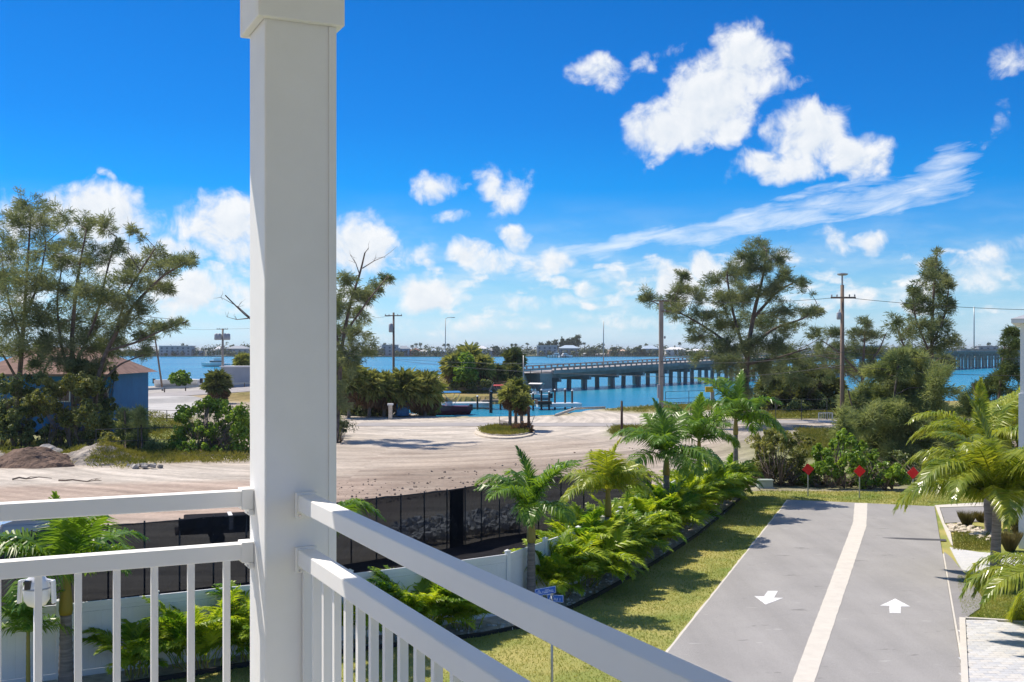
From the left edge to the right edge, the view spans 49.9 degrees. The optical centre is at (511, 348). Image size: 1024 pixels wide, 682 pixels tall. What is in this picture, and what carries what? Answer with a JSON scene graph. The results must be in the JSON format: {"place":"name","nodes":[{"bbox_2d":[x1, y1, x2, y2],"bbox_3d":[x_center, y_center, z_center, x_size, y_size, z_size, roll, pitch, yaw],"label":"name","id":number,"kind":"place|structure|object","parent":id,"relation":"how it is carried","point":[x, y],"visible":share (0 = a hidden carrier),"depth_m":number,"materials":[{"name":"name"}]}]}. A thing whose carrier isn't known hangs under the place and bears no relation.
{"place":"outdoors","nodes":[
{"label":"outdoors","id":0,"kind":"place"},
{"bbox_2d":[148,396,205,417],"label":"junction pavement","id":1,"kind":"structure","parent":0,"point":[160,403],"depth_m":157.73,"materials":[{"name":"concrete"}]},
{"bbox_2d":[148,372,535,395],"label":"bridge approach road","id":2,"kind":"structure","parent":0,"point":[202,392],"depth_m":173.10,"materials":[{"name":"concrete"}]},
{"bbox_2d":[0,402,969,468],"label":"wild grass","id":3,"kind":"structure","parent":0,"point":[170,455],"depth_m":91.12,"materials":[{"name":"plant"}]},
{"bbox_2d":[0,349,981,357],"bbox_3d":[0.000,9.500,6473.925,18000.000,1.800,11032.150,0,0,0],"label":"shore","id":4,"kind":"structure","parent":0,"point":[530,355],"depth_m":1244.37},
{"bbox_2d":[115,341,1006,356],"bbox_3d":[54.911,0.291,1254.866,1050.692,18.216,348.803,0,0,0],"label":"treeline","id":5,"kind":"object","parent":4,"relation":"on","point":[581,351],"visible":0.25,"depth_m":1260.20,"materials":[{"name":"green plant"}]},
{"bbox_2d":[476,422,532,434],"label":"island grass","id":6,"kind":"structure","parent":0,"point":[497,428],"depth_m":100.87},
{"bbox_2d":[0,373,1015,525],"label":"ground","id":7,"kind":"structure","parent":0,"point":[388,455],"depth_m":77.84,"materials":[{"name":"sand"}]},
{"bbox_2d":[0,370,52,448],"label":"shrub","id":8,"kind":"object","parent":7,"relation":"on","point":[13,420],"visible":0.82,"depth_m":87.49,"materials":[{"name":"green plant"}]},
{"bbox_2d":[0,519,55,533],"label":"parked car","id":9,"kind":"object","parent":7,"relation":"on","point":[9,526],"visible":0.04,"depth_m":39.09,"materials":[{"name":"silver metal"}]},
{"bbox_2d":[0,446,74,468],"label":"dirt mound","id":10,"kind":"object","parent":7,"relation":"on","point":[39,457],"visible":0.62,"depth_m":73.90,"materials":[{"name":"soil"}]},
{"bbox_2d":[0,185,76,442],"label":"pine tree","id":11,"kind":"object","parent":7,"relation":"on","point":[12,277],"visible":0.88,"depth_m":92.46,"materials":[{"name":"green plant"}]},
{"bbox_2d":[20,371,120,447],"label":"shrub","id":12,"kind":"object","parent":7,"relation":"on","point":[81,384],"visible":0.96,"depth_m":86.78,"materials":[{"name":"green plant"}]},
{"bbox_2d":[8,207,134,426],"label":"pine tree","id":13,"kind":"object","parent":7,"relation":"on","point":[78,339],"visible":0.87,"depth_m":91.31,"materials":[{"name":"green plant"}]},
{"bbox_2d":[0,347,157,432],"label":"blue house","id":14,"kind":"structure","parent":7,"relation":"on","point":[130,388],"depth_m":106.45,"materials":[{"name":"paint"}]},
{"bbox_2d":[66,358,118,435],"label":"shrub","id":15,"kind":"object","parent":7,"relation":"on","point":[107,407],"visible":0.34,"depth_m":93.21,"materials":[{"name":"green plant"}]},
{"bbox_2d":[63,443,143,465],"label":"sand mound","id":16,"kind":"object","parent":7,"relation":"on","point":[78,456],"visible":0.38,"depth_m":75.99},
{"bbox_2d":[57,440,154,463],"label":"mound grass","id":17,"kind":"structure","parent":16,"relation":"on","point":[105,443],"depth_m":76.85,"materials":[{"name":"plant"}]},
{"bbox_2d":[108,404,136,448],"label":"pine sapling","id":18,"kind":"object","parent":7,"relation":"on","point":[122,415],"visible":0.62,"depth_m":85.49,"materials":[{"name":"green plant"}]},
{"bbox_2d":[124,403,167,451],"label":"pine sapling","id":19,"kind":"object","parent":7,"relation":"on","point":[139,419],"visible":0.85,"depth_m":84.21,"materials":[{"name":"green plant"}]},
{"bbox_2d":[93,221,199,427],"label":"pine tree","id":20,"kind":"object","parent":7,"relation":"on","point":[173,262],"visible":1,"depth_m":89.73,"materials":[{"name":"green plant"}]},
{"bbox_2d":[167,369,192,385],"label":"round bush","id":21,"kind":"object","parent":7,"relation":"on","point":[180,377],"visible":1,"depth_m":199.36,"materials":[{"name":"green plant"}]},
{"bbox_2d":[164,395,249,452],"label":"sea grape","id":22,"kind":"object","parent":7,"relation":"on","point":[234,432],"visible":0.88,"depth_m":84.08,"materials":[{"name":"green plant"}]},
{"bbox_2d":[199,367,233,400],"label":"round bush","id":23,"kind":"object","parent":7,"relation":"on","point":[216,383],"visible":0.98,"depth_m":158.85,"materials":[{"name":"green plant"}]},
{"bbox_2d":[219,366,249,387],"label":"storage shed","id":24,"kind":"structure","parent":7,"relation":"on","point":[239,374],"depth_m":194.00,"materials":[{"name":"grey metal"}]},
{"bbox_2d":[5,530,555,678],"bbox_3d":[-5.556,7.880,35.495,38.780,0.001,10.387,0,0,-38],"label":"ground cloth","id":25,"kind":"object","parent":7,"relation":"on","point":[491,547],"visible":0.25,"depth_m":42.34,"materials":[{"name":"fabric"}]},
{"bbox_2d":[218,241,395,442],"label":"pine tree","id":26,"kind":"object","parent":7,"relation":"on","point":[367,294],"visible":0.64,"depth_m":94.57,"materials":[{"name":"green plant"}]},
{"bbox_2d":[0,470,651,606],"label":"screen fence","id":27,"kind":"object","parent":7,"relation":"on","point":[446,518],"visible":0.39,"depth_m":40.99,"materials":[{"name":"fabric"}]},
{"bbox_2d":[1,479,678,681],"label":"vinyl fence","id":28,"kind":"object","parent":7,"relation":"on","point":[512,568],"visible":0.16,"depth_m":27.27,"materials":[{"name":"plastic"}]},
{"bbox_2d":[336,360,372,417],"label":"fan palm","id":29,"kind":"object","parent":7,"relation":"on","point":[360,381],"visible":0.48,"depth_m":125.80,"materials":[{"name":"green plant"}]},
{"bbox_2d":[354,366,387,416],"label":"fan palm","id":30,"kind":"object","parent":7,"relation":"on","point":[370,396],"visible":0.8,"depth_m":126.75,"materials":[{"name":"green plant"}]},
{"bbox_2d":[371,369,402,416],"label":"fan palm","id":31,"kind":"object","parent":7,"relation":"on","point":[390,378],"visible":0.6,"depth_m":127.84,"materials":[{"name":"green plant"}]},
{"bbox_2d":[42,498,737,681],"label":"planting bed","id":32,"kind":"object","parent":7,"relation":"on","point":[103,677],"visible":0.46,"depth_m":31.79,"materials":[{"name":"soil"}]},
{"bbox_2d":[1,583,73,681],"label":"feather palm","id":33,"kind":"object","parent":32,"relation":"on","point":[23,621],"visible":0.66,"depth_m":25.24,"materials":[{"name":"green plant"}]},
{"bbox_2d":[0,491,149,681],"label":"feather palm","id":34,"kind":"object","parent":32,"relation":"on","point":[65,536],"visible":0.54,"depth_m":25.57,"materials":[{"name":"green plant"}]},
{"bbox_2d":[82,616,175,680],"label":"areca palm","id":35,"kind":"object","parent":32,"relation":"on","point":[129,633],"visible":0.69,"depth_m":26.56,"materials":[{"name":"green plant"}]},
{"bbox_2d":[128,580,249,670],"bbox_3d":[-7.645,6.953,27.666,3.915,2.167,3.450,0,0,-20],"label":"areca palm","id":36,"kind":"object","parent":32,"relation":"on","point":[207,633],"visible":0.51,"depth_m":26.82,"materials":[{"name":"green plant"}]},
{"bbox_2d":[198,583,249,661],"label":"areca palm","id":37,"kind":"object","parent":32,"relation":"on","point":[243,625],"visible":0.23,"depth_m":27.34,"materials":[{"name":"green plant"}]},
{"bbox_2d":[336,498,385,538],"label":"feather palm","id":38,"kind":"object","parent":32,"relation":"on","point":[349,504],"visible":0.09,"depth_m":29.25,"materials":[{"name":"green plant"}]},
{"bbox_2d":[366,565,480,629],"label":"areca palm","id":39,"kind":"object","parent":32,"relation":"on","point":[419,602],"visible":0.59,"depth_m":29.95,"materials":[{"name":"green plant"}]},
{"bbox_2d":[125,494,744,681],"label":"bed edging","id":40,"kind":"object","parent":32,"relation":"on","point":[247,663],"visible":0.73,"depth_m":30.75,"materials":[{"name":"black"}]},
{"bbox_2d":[427,589,494,630],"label":"areca palm","id":41,"kind":"object","parent":32,"relation":"on","point":[461,611],"visible":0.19,"depth_m":30.64,"materials":[{"name":"green plant"}]},
{"bbox_2d":[474,445,582,592],"bbox_3d":[0.465,5.553,33.792,3.469,5.134,3.836,0,0,0],"label":"feather palm","id":42,"kind":"object","parent":32,"relation":"on","point":[527,490],"visible":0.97,"depth_m":33.65,"materials":[{"name":"green plant"}]},
{"bbox_2d":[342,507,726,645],"bbox_3d":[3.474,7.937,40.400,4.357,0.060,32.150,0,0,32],"label":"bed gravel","id":43,"kind":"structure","parent":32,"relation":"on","point":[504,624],"depth_m":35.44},
{"bbox_2d":[510,528,626,597],"bbox_3d":[1.405,6.903,35.093,4.548,2.207,3.818,0,0,0],"label":"areca palm","id":44,"kind":"object","parent":32,"relation":"on","point":[561,570],"visible":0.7,"depth_m":34.61,"materials":[{"name":"green plant"}]},
{"bbox_2d":[535,519,647,587],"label":"areca palm","id":45,"kind":"object","parent":32,"relation":"on","point":[617,539],"visible":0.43,"depth_m":36.20,"materials":[{"name":"green plant"}]},
{"bbox_2d":[539,501,651,578],"bbox_3d":[2.587,6.676,38.224,3.928,2.660,4.232,0,0,44],"label":"areca palm","id":46,"kind":"object","parent":32,"relation":"on","point":[588,520],"visible":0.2,"depth_m":37.79,"materials":[{"name":"green plant"}]},
{"bbox_2d":[558,437,664,519],"bbox_3d":[3.374,5.631,39.242,3.811,4.979,3.162,0,0,-19],"label":"feather palm","id":47,"kind":"object","parent":32,"relation":"on","point":[608,472],"visible":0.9,"depth_m":38.95,"materials":[{"name":"green plant"}]},
{"bbox_2d":[574,499,667,569],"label":"areca palm","id":48,"kind":"object","parent":32,"relation":"on","point":[650,530],"visible":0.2,"depth_m":39.35,"materials":[{"name":"green plant"}]},
{"bbox_2d":[586,494,672,560],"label":"areca palm","id":49,"kind":"object","parent":32,"relation":"on","point":[616,503],"visible":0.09,"depth_m":41.76,"materials":[{"name":"green plant"}]},
{"bbox_2d":[622,490,682,536],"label":"areca palm","id":50,"kind":"object","parent":32,"relation":"on","point":[639,504],"visible":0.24,"depth_m":43.57,"materials":[{"name":"green plant"}]},
{"bbox_2d":[630,507,686,552],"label":"areca palm","id":51,"kind":"object","parent":32,"relation":"on","point":[667,527],"visible":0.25,"depth_m":41.79,"materials":[{"name":"green plant"}]},
{"bbox_2d":[610,397,725,492],"bbox_3d":[6.652,5.112,47.053,4.912,6.017,4.719,0,0,0],"label":"feather palm","id":52,"kind":"object","parent":32,"relation":"on","point":[659,436],"visible":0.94,"depth_m":46.53,"materials":[{"name":"green plant"}]},
{"bbox_2d":[627,477,714,540],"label":"areca palm","id":53,"kind":"object","parent":32,"relation":"on","point":[685,500],"visible":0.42,"depth_m":45.00,"materials":[{"name":"green plant"}]},
{"bbox_2d":[646,472,723,529],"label":"areca palm","id":54,"kind":"object","parent":32,"relation":"on","point":[692,481],"visible":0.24,"depth_m":48.03,"materials":[{"name":"green plant"}]},
{"bbox_2d":[648,392,741,475],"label":"feather palm","id":55,"kind":"object","parent":32,"relation":"on","point":[704,428],"visible":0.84,"depth_m":52.83,"materials":[{"name":"green plant"}]},
{"bbox_2d":[654,461,750,505],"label":"areca palm","id":56,"kind":"object","parent":32,"relation":"on","point":[707,471],"visible":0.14,"depth_m":52.94,"materials":[{"name":"green plant"}]},
{"bbox_2d":[673,471,742,519],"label":"areca palm","id":57,"kind":"object","parent":32,"relation":"on","point":[722,493],"visible":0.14,"depth_m":51.03,"materials":[{"name":"green plant"}]},
{"bbox_2d":[711,465,745,508],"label":"areca palm","id":58,"kind":"object","parent":32,"relation":"on","point":[723,474],"visible":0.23,"depth_m":54.03,"materials":[{"name":"green plant"}]},
{"bbox_2d":[704,452,763,488],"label":"areca palm","id":59,"kind":"object","parent":32,"relation":"on","point":[747,467],"visible":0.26,"depth_m":59.00,"materials":[{"name":"green plant"}]},
{"bbox_2d":[683,369,787,497],"bbox_3d":[11.989,4.620,58.568,5.052,7.060,5.327,0,0,-32],"label":"feather palm","id":60,"kind":"object","parent":32,"relation":"on","point":[734,400],"visible":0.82,"depth_m":58.36,"materials":[{"name":"green plant"}]},
{"bbox_2d":[386,365,427,413],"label":"fan palm","id":61,"kind":"object","parent":7,"relation":"on","point":[411,376],"visible":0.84,"depth_m":128.67,"materials":[{"name":"green plant"}]},
{"bbox_2d":[406,369,448,415],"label":"fan palm","id":62,"kind":"object","parent":7,"relation":"on","point":[435,387],"visible":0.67,"depth_m":130.10,"materials":[{"name":"green plant"}]},
{"bbox_2d":[437,350,460,390],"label":"fan palm","id":63,"kind":"object","parent":7,"relation":"on","point":[447,373],"visible":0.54,"depth_m":198.73,"materials":[{"name":"green plant"}]},
{"bbox_2d":[453,351,479,383],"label":"shrub","id":64,"kind":"object","parent":7,"relation":"on","point":[463,374],"visible":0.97,"depth_m":196.76,"materials":[{"name":"green plant"}]},
{"bbox_2d":[473,353,496,390],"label":"fan palm","id":65,"kind":"object","parent":7,"relation":"on","point":[485,363],"visible":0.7,"depth_m":200.47,"materials":[{"name":"green plant"}]},
{"bbox_2d":[448,377,521,389],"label":"shrub","id":66,"kind":"object","parent":7,"relation":"on","point":[473,385],"visible":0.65,"depth_m":196.75,"materials":[{"name":"green plant"}]},
{"bbox_2d":[482,432,528,435],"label":"island soil","id":67,"kind":"structure","parent":7,"relation":"on","point":[506,435],"depth_m":99.05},
{"bbox_2d":[496,381,522,425],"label":"fan palm","id":68,"kind":"object","parent":67,"relation":"on","point":[507,391],"visible":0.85,"depth_m":106.08,"materials":[{"name":"green plant"}]},
{"bbox_2d":[510,390,534,422],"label":"fan palm","id":69,"kind":"object","parent":67,"relation":"on","point":[521,400],"visible":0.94,"depth_m":105.28,"materials":[{"name":"green plant"}]},
{"bbox_2d":[499,345,528,369],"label":"fan palm","id":70,"kind":"object","parent":7,"relation":"on","point":[513,354],"visible":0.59,"depth_m":220.85,"materials":[{"name":"green plant"}]},
{"bbox_2d":[654,299,670,458],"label":"utility pole","id":71,"kind":"object","parent":7,"relation":"on","point":[660,388],"visible":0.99,"depth_m":79.85,"materials":[{"name":"wood"}]},
{"bbox_2d":[635,235,827,421],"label":"pine tree","id":72,"kind":"object","parent":7,"relation":"on","point":[749,343],"visible":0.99,"depth_m":114.03,"materials":[{"name":"green plant"}]},
{"bbox_2d":[744,427,812,486],"bbox_3d":[15.192,6.671,64.840,4.667,3.978,3.679,0,0,-34],"label":"mangrove bush","id":73,"kind":"object","parent":7,"relation":"on","point":[775,468],"visible":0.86,"depth_m":64.41,"materials":[{"name":"green plant"}]},
{"bbox_2d":[750,364,835,411],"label":"shrub","id":74,"kind":"object","parent":7,"relation":"on","point":[817,404],"visible":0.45,"depth_m":138.68,"materials":[{"name":"green plant"}]},
{"bbox_2d":[792,383,822,408],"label":"fan palm","id":75,"kind":"object","parent":7,"relation":"on","point":[800,393],"visible":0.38,"depth_m":140.01,"materials":[{"name":"green plant"}]},
{"bbox_2d":[665,500,982,660],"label":"kerb","id":76,"kind":"structure","parent":7,"relation":"on","point":[946,529],"depth_m":41.12,"materials":[{"name":"concrete"}]},
{"bbox_2d":[760,314,891,390],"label":"pine tree","id":77,"kind":"object","parent":7,"relation":"on","point":[863,334],"visible":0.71,"depth_m":128.35,"materials":[{"name":"green plant"}]},
{"bbox_2d":[798,428,871,488],"bbox_3d":[19.341,6.476,64.651,3.841,3.779,5.770,0,0,32],"label":"sea grape","id":78,"kind":"object","parent":7,"relation":"on","point":[824,463],"visible":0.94,"depth_m":63.49,"materials":[{"name":"green plant"}]},
{"bbox_2d":[831,273,855,457],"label":"utility pole","id":79,"kind":"object","parent":7,"relation":"on","point":[840,315],"visible":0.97,"depth_m":74.88,"materials":[{"name":"brown wood"}]},
{"bbox_2d":[845,435,916,489],"bbox_3d":[21.713,6.642,63.769,3.565,3.398,4.751,0,0,37],"label":"sea grape","id":80,"kind":"object","parent":7,"relation":"on","point":[887,477],"visible":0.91,"depth_m":62.62,"materials":[{"name":"green plant"}]},
{"bbox_2d":[828,342,966,469],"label":"pine thicket","id":81,"kind":"object","parent":7,"relation":"on","point":[880,409],"visible":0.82,"depth_m":72.64,"materials":[{"name":"green plant"}]},
{"bbox_2d":[862,447,976,481],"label":"shrub","id":82,"kind":"object","parent":7,"relation":"on","point":[901,457],"visible":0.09,"depth_m":66.44,"materials":[{"name":"green plant"}]},
{"bbox_2d":[880,245,966,369],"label":"pine tree","id":83,"kind":"object","parent":7,"relation":"on","point":[933,273],"visible":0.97,"depth_m":83.67,"materials":[{"name":"green plant"}]},
{"bbox_2d":[951,324,1019,447],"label":"pine thicket","id":84,"kind":"object","parent":7,"relation":"on","point":[996,385],"visible":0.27,"depth_m":87.68,"materials":[{"name":"green plant"}]},
{"bbox_2d":[959,551,1023,622],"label":"coconut palm","id":85,"kind":"object","parent":7,"relation":"on","point":[1006,572],"visible":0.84,"depth_m":30.02,"materials":[{"name":"green plant"}]},
{"bbox_2d":[0,356,1019,416],"bbox_3d":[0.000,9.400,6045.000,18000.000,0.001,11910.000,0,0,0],"label":"bay water","id":86,"kind":"structure","parent":0,"point":[629,394],"depth_m":311.88,"materials":[{"name":"liquid"}]},
{"bbox_2d":[436,391,472,414],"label":"motor boat","id":87,"kind":"object","parent":86,"relation":"on","point":[449,408],"visible":0.84,"depth_m":155.31,"materials":[{"name":"black"}]},
{"bbox_2d":[442,382,581,412],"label":"dock","id":88,"kind":"object","parent":86,"relation":"on","point":[540,403],"visible":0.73,"depth_m":169.00,"materials":[{"name":"white"}]},
{"bbox_2d":[524,349,1019,390],"bbox_3d":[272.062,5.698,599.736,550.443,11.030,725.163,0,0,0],"label":"road bridge","id":89,"kind":"structure","parent":86,"relation":"in","point":[550,379],"depth_m":280.05,"materials":[{"name":"concrete"}]},
{"bbox_2d":[0,0,1023,348],"label":"sky","id":90,"kind":"structure","parent":0,"point":[526,166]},
{"bbox_2d":[160,489,1023,681],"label":"lawn","id":91,"kind":"structure","parent":0,"point":[945,545],"depth_m":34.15,"materials":[{"name":"plant"}]},
{"bbox_2d":[17,576,56,681],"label":"pole lamp","id":92,"kind":"object","parent":91,"relation":"on","point":[26,590],"visible":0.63,"depth_m":9.47,"materials":[{"name":"white plastic"}]},
{"bbox_2d":[535,586,562,681],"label":"street sign","id":93,"kind":"object","parent":91,"relation":"on","point":[549,591],"visible":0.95,"depth_m":22.97,"materials":[{"name":"metal"}]},
{"bbox_2d":[893,394,1023,575],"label":"coconut palm","id":94,"kind":"object","parent":91,"relation":"on","point":[999,482],"visible":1,"depth_m":37.85,"materials":[{"name":"green plant"}]},
{"bbox_2d":[906,376,1019,531],"bbox_3d":[20.116,4.665,47.696,6.672,6.981,6.246,0,0,0],"label":"coconut palm","id":95,"kind":"object","parent":91,"relation":"on","point":[958,425],"visible":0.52,"depth_m":47.38,"materials":[{"name":"green plant"}]},
{"bbox_2d":[946,522,990,540],"bbox_3d":[20.039,7.957,47.718,2.059,0.213,4.344,0,0,0],"label":"rock border","id":96,"kind":"object","parent":91,"relation":"on","point":[958,526],"visible":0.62,"depth_m":48.00,"materials":[{"name":"stone"}]},
{"bbox_2d":[951,530,990,550],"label":"rough grass","id":97,"kind":"structure","parent":91,"relation":"on","point":[969,542],"depth_m":45.01,"materials":[{"name":"plant"}]},
{"bbox_2d":[356,420,836,425],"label":"shore road","id":98,"kind":"structure","parent":0,"point":[534,424],"depth_m":116.62,"materials":[{"name":"asphalt"}]},
{"bbox_2d":[667,500,960,681],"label":"driveway","id":99,"kind":"structure","parent":0,"point":[736,630],"depth_m":33.92,"materials":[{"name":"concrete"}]},
{"bbox_2d":[793,503,867,681],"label":"concrete strip","id":100,"kind":"object","parent":99,"relation":"on","point":[812,656],"visible":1,"depth_m":34.29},
{"bbox_2d":[940,507,1014,677],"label":"side road","id":101,"kind":"structure","parent":0,"point":[954,569],"depth_m":37.57,"materials":[{"name":"concrete"}]},
{"bbox_2d":[950,547,1021,573],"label":"paver walk","id":102,"kind":"structure","parent":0,"point":[965,559],"depth_m":41.62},
{"bbox_2d":[958,620,1023,681],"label":"paver drive","id":103,"kind":"structure","parent":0,"point":[995,650],"depth_m":28.86,"materials":[{"name":"concrete"}]},
{"bbox_2d":[959,617,1023,681],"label":"paver border","id":104,"kind":"object","parent":103,"relation":"on","point":[964,661],"visible":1,"depth_m":29.73,"materials":[{"name":"concrete"}]},
{"bbox_2d":[1001,529,1023,551],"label":"ornamental grass","id":105,"kind":"object","parent":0,"point":[1011,542],"depth_m":43.16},
{"bbox_2d":[1011,315,1023,548],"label":"white building","id":106,"kind":"structure","parent":0,"point":[1018,321],"depth_m":43.95,"materials":[{"name":"paint"}]},
{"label":"balcony floor","id":107,"kind":"structure","parent":0,"visible":0},
{"bbox_2d":[240,0,344,681],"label":"balcony post","id":108,"kind":"object","parent":107,"relation":"on","point":[292,247],"visible":1,"depth_m":3.15,"materials":[{"name":"white paint"}]},
{"bbox_2d":[0,487,253,681],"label":"balcony railing","id":109,"kind":"object","parent":108,"relation":"attached to","point":[152,559],"visible":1,"depth_m":3.09,"materials":[{"name":"white metal"}]},
{"bbox_2d":[295,491,731,681],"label":"balcony railing","id":110,"kind":"object","parent":108,"relation":"attached to","point":[617,654],"visible":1,"depth_m":2.27,"materials":[{"name":"white metal"}]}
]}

